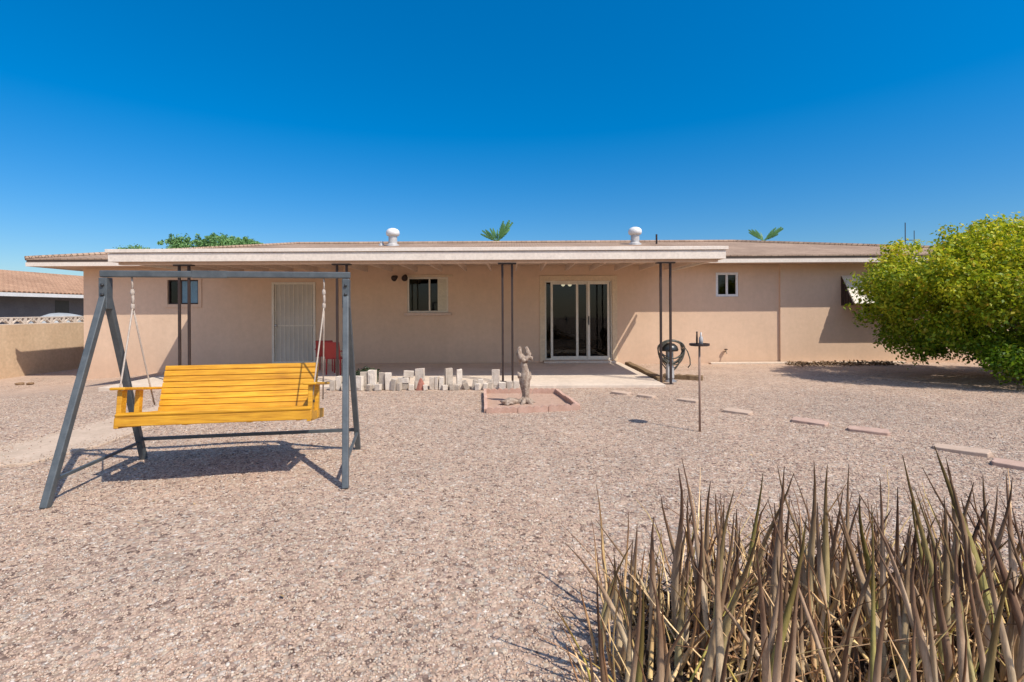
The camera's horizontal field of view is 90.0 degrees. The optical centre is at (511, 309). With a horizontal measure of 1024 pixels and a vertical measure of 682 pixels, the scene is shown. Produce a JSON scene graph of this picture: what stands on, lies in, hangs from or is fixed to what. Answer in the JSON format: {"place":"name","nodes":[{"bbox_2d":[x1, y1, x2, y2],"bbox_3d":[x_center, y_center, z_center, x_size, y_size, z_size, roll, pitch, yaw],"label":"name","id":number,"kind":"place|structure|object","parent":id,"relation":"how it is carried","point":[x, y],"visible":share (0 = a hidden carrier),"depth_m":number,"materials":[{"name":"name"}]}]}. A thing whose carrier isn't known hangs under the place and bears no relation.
{"place":"outdoors","nodes":[
{"label":"outdoors","id":0,"kind":"place"},
{"bbox_2d":[0,405,161,466],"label":"path","id":1,"kind":"structure","parent":0,"point":[80,435],"depth_m":5.42,"materials":[{"name":"packed dirt"}]},
{"bbox_2d":[98,362,665,391],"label":"patio","id":2,"kind":"structure","parent":0,"point":[583,375],"depth_m":10.72,"materials":[{"name":"concrete"}]},
{"bbox_2d":[315,340,335,370],"bbox_3d":[-4.169,1.029,11.470,0.408,0.695,0.423,0,0,-10],"label":"patio chair","id":3,"kind":"object","parent":2,"relation":"on","point":[320,349],"visible":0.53,"depth_m":11.29,"materials":[{"name":"red plastic"}]},
{"bbox_2d":[324,342,341,374],"bbox_3d":[-3.721,1.027,10.870,0.408,0.695,0.423,0,0,12],"label":"patio chair","id":4,"kind":"object","parent":2,"relation":"on","point":[330,350],"visible":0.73,"depth_m":10.70,"materials":[{"name":"red plastic"}]},
{"bbox_2d":[355,366,380,381],"bbox_3d":[-2.720,1.218,9.620,0.558,0.328,0.370,0,0,0],"label":"plant","id":5,"kind":"object","parent":2,"relation":"on","point":[365,369],"visible":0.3,"depth_m":9.58,"materials":[{"name":"green plant"}]},
{"bbox_2d":[0,362,1023,681],"bbox_3d":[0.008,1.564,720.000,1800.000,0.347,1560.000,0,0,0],"label":"ground","id":6,"kind":"structure","parent":0,"point":[960,378],"depth_m":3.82,"materials":[{"name":"beige gravel"}]},
{"bbox_2d":[0,316,83,378],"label":"block wall","id":7,"kind":"structure","parent":6,"relation":"on","point":[37,346],"depth_m":14.38,"materials":[{"name":"beige paint"}]},
{"bbox_2d":[0,270,83,323],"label":"neighbour house","id":8,"kind":"structure","parent":6,"relation":"on","point":[29,294],"depth_m":21.90,"materials":[{"name":"orange tile"}]},
{"bbox_2d":[55,300,68,312],"bbox_3d":[-19.912,0.054,22.650,0.035,0.900,0.700,0,0,0],"label":"window","id":9,"kind":"structure","parent":8,"relation":"in","point":[61,306],"depth_m":22.61,"materials":[{"name":"black glass"}]},
{"bbox_2d":[29,313,80,322],"bbox_3d":[-15.195,0.956,17.300,1.800,1.688,2.600,0,0,0],"label":"covered heap","id":10,"kind":"object","parent":6,"relation":"on","point":[57,314],"visible":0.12,"depth_m":16.95,"materials":[{"name":"fabric"}]},
{"bbox_2d":[113,244,149,248],"bbox_3d":[-22.710,-1.034,30.964,3.008,5.732,2.677,0,0,0],"label":"leafy tree","id":11,"kind":"object","parent":6,"relation":"on","point":[138,247],"visible":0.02,"depth_m":30.53,"materials":[{"name":"green plant"}]},
{"bbox_2d":[39,270,360,507],"bbox_3d":[-2.439,0.551,4.450,2.120,1.768,1.268,0,0,-10],"label":"swing stand","id":12,"kind":"object","parent":6,"relation":"on","point":[105,301],"visible":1,"depth_m":4.35,"materials":[{"name":"grey paint"}]},
{"bbox_2d":[109,277,329,428],"bbox_3d":[-2.447,0.352,4.490,1.576,1.245,0.680,0,-8,-10],"label":"swing bench","id":13,"kind":"object","parent":12,"relation":"hanging from","point":[206,394],"visible":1,"depth_m":4.60,"materials":[{"name":"yellow wood"}]},
{"bbox_2d":[155,232,263,248],"bbox_3d":[-14.867,-0.975,26.092,5.653,5.532,4.601,0,0,0],"label":"leafy tree","id":14,"kind":"object","parent":6,"relation":"on","point":[213,239],"visible":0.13,"depth_m":24.65,"materials":[{"name":"green plant"}]},
{"bbox_2d":[329,380,335,390],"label":"edging brick","id":15,"kind":"object","parent":6,"relation":"on","point":[332,385],"visible":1,"depth_m":8.97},
{"bbox_2d":[336,376,341,389],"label":"edging brick","id":16,"kind":"object","parent":6,"relation":"on","point":[338,382],"visible":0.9,"depth_m":9.01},
{"bbox_2d":[356,376,363,389],"bbox_3d":[-2.692,1.294,9.017,0.158,0.256,0.109,0,0,19],"label":"edging brick","id":17,"kind":"object","parent":6,"relation":"on","point":[359,382],"visible":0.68,"depth_m":8.97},
{"bbox_2d":[360,371,367,389],"bbox_3d":[-2.614,1.264,9.067,0.152,0.323,0.106,0,0,-9],"label":"edging brick","id":18,"kind":"object","parent":6,"relation":"on","point":[365,374],"visible":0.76,"depth_m":9.03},
{"bbox_2d":[366,384,372,390],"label":"edging brick","id":19,"kind":"object","parent":6,"relation":"on","point":[369,387],"visible":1,"depth_m":8.91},
{"bbox_2d":[368,370,376,389],"bbox_3d":[-2.459,1.244,9.037,0.137,0.361,0.107,-3,0,8],"label":"edging brick","id":20,"kind":"object","parent":6,"relation":"on","point":[372,377],"visible":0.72,"depth_m":8.99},
{"bbox_2d":[374,384,381,390],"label":"edging brick","id":21,"kind":"object","parent":6,"relation":"on","point":[377,387],"visible":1,"depth_m":8.90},
{"bbox_2d":[379,372,384,389],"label":"edging brick","id":22,"kind":"object","parent":6,"relation":"on","point":[382,378],"visible":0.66,"depth_m":9.02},
{"bbox_2d":[385,372,391,389],"bbox_3d":[-2.179,1.263,9.020,0.117,0.305,0.096,0,0,-8],"label":"edging brick","id":23,"kind":"object","parent":6,"relation":"on","point":[388,376],"visible":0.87,"depth_m":8.97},
{"bbox_2d":[391,378,397,390],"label":"edging brick","id":24,"kind":"object","parent":6,"relation":"on","point":[394,381],"visible":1,"depth_m":8.93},
{"bbox_2d":[396,382,401,390],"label":"edging brick","id":25,"kind":"object","parent":6,"relation":"on","point":[398,386],"visible":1,"depth_m":8.91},
{"bbox_2d":[402,383,408,389],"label":"edging brick","id":26,"kind":"object","parent":6,"relation":"on","point":[405,386],"visible":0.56,"depth_m":9.00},
{"bbox_2d":[398,377,409,382],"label":"edging brick","id":27,"kind":"object","parent":26,"relation":"on","point":[404,379],"visible":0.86,"depth_m":9.01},
{"bbox_2d":[403,370,413,376],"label":"edging brick","id":28,"kind":"object","parent":27,"relation":"on","point":[408,373],"visible":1,"depth_m":9.01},
{"bbox_2d":[409,384,413,390],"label":"edging brick","id":29,"kind":"object","parent":6,"relation":"on","point":[411,387],"visible":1,"depth_m":8.90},
{"bbox_2d":[416,378,423,390],"bbox_3d":[-1.590,1.306,8.930,0.174,0.225,0.095,0,0,0],"label":"red rock","id":30,"kind":"object","parent":6,"relation":"on","point":[420,385],"visible":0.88,"depth_m":8.90,"materials":[{"name":"stone"}]},
{"bbox_2d":[429,376,433,389],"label":"edging brick","id":31,"kind":"object","parent":6,"relation":"on","point":[431,383],"visible":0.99,"depth_m":8.97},
{"bbox_2d":[434,376,438,389],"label":"edging brick","id":32,"kind":"object","parent":6,"relation":"on","point":[436,382],"visible":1,"depth_m":8.99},
{"bbox_2d":[439,376,443,389],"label":"edging brick","id":33,"kind":"object","parent":6,"relation":"on","point":[441,381],"visible":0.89,"depth_m":8.98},
{"bbox_2d":[442,385,447,389],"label":"edging brick","id":34,"kind":"object","parent":6,"relation":"on","point":[444,387],"visible":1,"depth_m":8.91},
{"bbox_2d":[444,368,452,389],"bbox_3d":[-1.119,1.226,9.056,0.134,0.380,0.109,0,0,-20],"label":"edging brick","id":35,"kind":"object","parent":6,"relation":"on","point":[448,375],"visible":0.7,"depth_m":9.01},
{"bbox_2d":[449,383,453,389],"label":"edging brick","id":36,"kind":"object","parent":6,"relation":"on","point":[451,387],"visible":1,"depth_m":8.90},
{"bbox_2d":[453,384,459,390],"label":"edging brick","id":37,"kind":"object","parent":6,"relation":"on","point":[456,386],"visible":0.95,"depth_m":8.91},
{"bbox_2d":[456,369,462,388],"bbox_3d":[-0.929,1.234,9.059,0.107,0.360,0.097,-1,0,-17],"label":"edging brick","id":38,"kind":"object","parent":6,"relation":"on","point":[459,379],"visible":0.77,"depth_m":9.02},
{"bbox_2d":[463,382,469,389],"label":"edging brick","id":39,"kind":"object","parent":6,"relation":"on","point":[465,385],"visible":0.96,"depth_m":8.97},
{"bbox_2d":[472,379,477,389],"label":"edging brick","id":40,"kind":"object","parent":6,"relation":"on","point":[475,381],"visible":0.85,"depth_m":8.98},
{"bbox_2d":[475,383,480,389],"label":"edging brick","id":41,"kind":"object","parent":6,"relation":"on","point":[477,386],"visible":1,"depth_m":8.91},
{"bbox_2d":[478,378,483,389],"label":"edging brick","id":42,"kind":"object","parent":6,"relation":"on","point":[481,381],"visible":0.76,"depth_m":8.98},
{"bbox_2d":[487,381,492,388],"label":"edging brick","id":43,"kind":"object","parent":6,"relation":"on","point":[489,385],"visible":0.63,"depth_m":8.98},
{"bbox_2d":[492,369,499,388],"bbox_3d":[-0.287,1.234,9.059,0.140,0.346,0.096,0,0,7],"label":"edging brick","id":44,"kind":"object","parent":6,"relation":"on","point":[496,376],"visible":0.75,"depth_m":9.02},
{"bbox_2d":[481,220,512,240],"bbox_3d":[-0.737,-1.319,25.018,1.625,6.053,0.490,0,0,-8],"label":"palm tree","id":45,"kind":"object","parent":6,"relation":"on","point":[504,230],"visible":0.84,"depth_m":24.99,"materials":[{"name":"green plant"}]},
{"bbox_2d":[486,388,508,392],"bbox_3d":[-0.253,1.396,8.600,0.392,0.138,0.044,0,1,0],"label":"edging block","id":46,"kind":"object","parent":6,"relation":"on","point":[499,390],"depth_m":8.58,"materials":[{"name":"pink brick"}]},
{"bbox_2d":[486,406,516,412],"bbox_3d":[-0.139,1.393,6.961,0.423,0.138,0.044,0,2,-8],"label":"edging block","id":47,"kind":"object","parent":6,"relation":"on","point":[512,409],"depth_m":6.94,"materials":[{"name":"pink brick"}]},
{"bbox_2d":[499,382,505,389],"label":"edging brick","id":48,"kind":"object","parent":6,"relation":"on","point":[502,385],"visible":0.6,"depth_m":8.94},
{"bbox_2d":[506,381,511,389],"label":"edging brick","id":49,"kind":"object","parent":6,"relation":"on","point":[508,385],"visible":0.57,"depth_m":8.94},
{"bbox_2d":[513,381,518,388],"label":"edging brick","id":50,"kind":"object","parent":6,"relation":"on","point":[515,384],"visible":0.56,"depth_m":8.94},
{"bbox_2d":[509,388,532,392],"bbox_3d":[0.147,1.391,8.600,0.392,0.138,0.044,0,-1,-1],"label":"edging block","id":51,"kind":"object","parent":6,"relation":"on","point":[513,390],"depth_m":8.58,"materials":[{"name":"pink brick"}]},
{"bbox_2d":[24,223,1022,383],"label":"house","id":52,"kind":"structure","parent":6,"relation":"on","point":[635,300],"depth_m":13.10,"materials":[{"name":"paint"}]},
{"bbox_2d":[164,278,201,307],"bbox_3d":[-8.412,-0.446,13.135,0.960,0.800,0.110,0,0,0],"label":"window","id":53,"kind":"structure","parent":52,"relation":"in","point":[171,284],"depth_m":13.12,"materials":[{"name":"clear glass"}]},
{"bbox_2d":[271,282,315,362],"bbox_3d":[-5.578,0.342,13.093,1.116,2.081,0.135,0,0,0],"label":"security door","id":54,"kind":"structure","parent":52,"relation":"in","point":[293,303],"depth_m":13.13,"materials":[{"name":"metal"}]},
{"bbox_2d":[404,275,451,315],"bbox_3d":[-2.142,-0.366,13.133,1.240,1.045,0.206,0,0,0],"label":"window","id":55,"kind":"structure","parent":52,"relation":"in","point":[427,295],"depth_m":13.15,"materials":[{"name":"black glass"}]},
{"bbox_2d":[540,275,617,362],"bbox_3d":[1.701,0.238,13.010,1.980,2.213,0.420,0,0,0],"label":"sliding door","id":56,"kind":"structure","parent":52,"relation":"in","point":[583,329],"depth_m":13.13,"materials":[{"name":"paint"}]},
{"bbox_2d":[716,272,737,296],"bbox_3d":[5.507,-0.639,13.152,0.576,0.616,0.075,0,0,0],"label":"window","id":57,"kind":"structure","parent":52,"relation":"in","point":[726,283],"depth_m":13.14,"materials":[{"name":"white paint"}]},
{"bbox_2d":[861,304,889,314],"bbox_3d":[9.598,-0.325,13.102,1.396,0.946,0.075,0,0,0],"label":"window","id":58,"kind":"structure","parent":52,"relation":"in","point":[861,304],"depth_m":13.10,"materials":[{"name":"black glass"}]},
{"bbox_2d":[487,393,569,407],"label":"bed soil","id":59,"kind":"structure","parent":6,"relation":"on","point":[494,399],"depth_m":7.97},
{"bbox_2d":[500,397,517,404],"bbox_3d":[-0.027,1.365,7.615,0.187,0.094,0.383,0,0,33],"label":"flat rock","id":60,"kind":"object","parent":59,"relation":"on","point":[508,401],"visible":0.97,"depth_m":7.51,"materials":[{"name":"beige stone"}]},
{"bbox_2d":[517,346,534,404],"bbox_3d":[0.184,1.014,7.666,0.391,0.932,0.396,0,0,0],"label":"statue","id":61,"kind":"object","parent":59,"relation":"on","point":[524,376],"visible":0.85,"depth_m":7.60,"materials":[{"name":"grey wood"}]},
{"bbox_2d":[517,405,547,412],"bbox_3d":[0.287,1.391,7.026,0.423,0.138,0.044,0,-2,-9],"label":"edging block","id":62,"kind":"object","parent":6,"relation":"on","point":[530,409],"depth_m":7.00,"materials":[{"name":"pink brick"}]},
{"bbox_2d":[533,388,554,393],"bbox_3d":[0.547,1.389,8.600,0.392,0.138,0.044,0,1,0],"label":"edging block","id":63,"kind":"object","parent":6,"relation":"on","point":[543,391],"depth_m":8.58,"materials":[{"name":"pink brick"}]},
{"bbox_2d":[555,389,561,396],"bbox_3d":[0.770,1.392,8.415,0.044,0.138,0.365,0,1,-7],"label":"edging block","id":64,"kind":"object","parent":6,"relation":"on","point":[558,391],"depth_m":8.39,"materials":[{"name":"pink brick"}]},
{"bbox_2d":[560,393,565,399],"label":"edging block","id":65,"kind":"structure","parent":6,"relation":"on","point":[562,395],"depth_m":8.04,"materials":[{"name":"red brick"}]},
{"bbox_2d":[548,403,578,411],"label":"edging block","id":66,"kind":"structure","parent":6,"relation":"on","point":[561,407],"depth_m":7.07,"materials":[{"name":"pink brick"}]},
{"bbox_2d":[565,395,572,404],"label":"edging block","id":67,"kind":"structure","parent":6,"relation":"on","point":[568,398],"depth_m":7.63,"materials":[{"name":"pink brick"}]},
{"bbox_2d":[571,400,579,409],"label":"edging block","id":68,"kind":"structure","parent":6,"relation":"on","point":[574,401],"depth_m":7.29,"materials":[{"name":"red brick"}]},
{"bbox_2d":[611,390,631,394],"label":"stepping slab","id":69,"kind":"structure","parent":6,"relation":"on","point":[618,392],"depth_m":8.37,"materials":[{"name":"beige concrete"}]},
{"bbox_2d":[625,361,663,381],"bbox_3d":[2.850,1.353,11.225,0.159,0.136,2.950,0,0,1],"label":"timber edging","id":70,"kind":"object","parent":6,"relation":"on","point":[655,376],"visible":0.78,"depth_m":10.83,"materials":[{"name":"brown wood"}]},
{"bbox_2d":[637,394,655,397],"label":"stepping slab","id":71,"kind":"structure","parent":6,"relation":"on","point":[646,396],"depth_m":8.02,"materials":[{"name":"beige concrete"}]},
{"bbox_2d":[662,343,678,382],"bbox_3d":[3.035,1.027,9.855,0.330,0.767,0.336,0,0,0],"label":"hose stand","id":72,"kind":"object","parent":6,"relation":"on","point":[665,347],"visible":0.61,"depth_m":9.77,"materials":[{"name":"metal"}]},
{"bbox_2d":[657,339,690,369],"bbox_3d":[3.123,0.887,9.826,0.624,0.629,0.198,0,0,0],"label":"garden hose","id":73,"kind":"object","parent":72,"relation":"hanging from","point":[678,361],"visible":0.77,"depth_m":9.79,"materials":[{"name":"rubber"}]},
{"bbox_2d":[663,373,702,380],"bbox_3d":[3.393,1.353,10.176,0.756,0.132,0.140,0,0,28],"label":"timber edging","id":74,"kind":"object","parent":6,"relation":"on","point":[685,377],"visible":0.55,"depth_m":10.10,"materials":[{"name":"brown wood"}]},
{"bbox_2d":[677,398,698,403],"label":"stepping slab","id":75,"kind":"structure","parent":6,"relation":"on","point":[690,400],"depth_m":7.66,"materials":[{"name":"beige concrete"}]},
{"bbox_2d":[689,331,709,431],"bbox_3d":[2.155,0.853,5.880,0.224,1.200,0.224,0,0,0],"label":"bird feeder","id":76,"kind":"object","parent":6,"relation":"on","point":[701,344],"visible":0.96,"depth_m":5.87,"materials":[{"name":"metal"}]},
{"bbox_2d":[723,407,752,414],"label":"stepping slab","id":77,"kind":"structure","parent":6,"relation":"on","point":[737,411],"depth_m":6.86,"materials":[{"name":"beige concrete"}]},
{"bbox_2d":[748,227,782,240],"bbox_3d":[12.431,-1.208,25.064,1.811,5.692,0.529,0,0,0],"label":"palm tree","id":78,"kind":"object","parent":6,"relation":"on","point":[770,235],"visible":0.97,"depth_m":25.00,"materials":[{"name":"green plant"}]},
{"bbox_2d":[528,446,1023,681],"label":"spiky succulent","id":79,"kind":"object","parent":6,"relation":"on","point":[820,611],"visible":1,"depth_m":1.87,"materials":[{"name":"brown plant"}]},
{"bbox_2d":[792,417,828,425],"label":"stepping slab","id":80,"kind":"structure","parent":6,"relation":"on","point":[802,420],"depth_m":6.20,"materials":[{"name":"beige concrete"}]},
{"bbox_2d":[785,359,905,366],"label":"leaf litter","id":81,"kind":"object","parent":6,"relation":"on","point":[834,362],"visible":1,"depth_m":12.48,"materials":[{"name":"brown plant"}]},
{"bbox_2d":[847,425,889,435],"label":"stepping slab","id":82,"kind":"structure","parent":6,"relation":"on","point":[875,431],"depth_m":5.73,"materials":[{"name":"beige concrete"}]},
{"bbox_2d":[843,211,1023,385],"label":"citrus tree","id":83,"kind":"object","parent":6,"relation":"on","point":[968,292],"visible":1,"depth_m":9.09,"materials":[{"name":"green plant"}]},
{"bbox_2d":[932,443,991,457],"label":"stepping slab","id":84,"kind":"structure","parent":6,"relation":"on","point":[980,452],"depth_m":4.92,"materials":[{"name":"beige concrete"}]},
{"bbox_2d":[991,458,1023,470],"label":"stepping slab","id":85,"kind":"structure","parent":6,"relation":"on","point":[1009,464],"depth_m":4.49,"materials":[{"name":"beige concrete"}]},
{"bbox_2d":[0,0,1023,275],"label":"sky","id":86,"kind":"structure","parent":0,"point":[123,123],"materials":[{"name":"blue"}]},
{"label":"edging brick","id":87,"kind":"object","parent":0,"visible":0},
{"bbox_2d":[415,368,424,380],"bbox_3d":[-1.636,1.159,9.110,0.154,0.232,0.104,0,0,9],"label":"edging brick","id":88,"kind":"object","parent":87,"relation":"on","point":[419,373],"visible":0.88,"depth_m":9.07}
]}

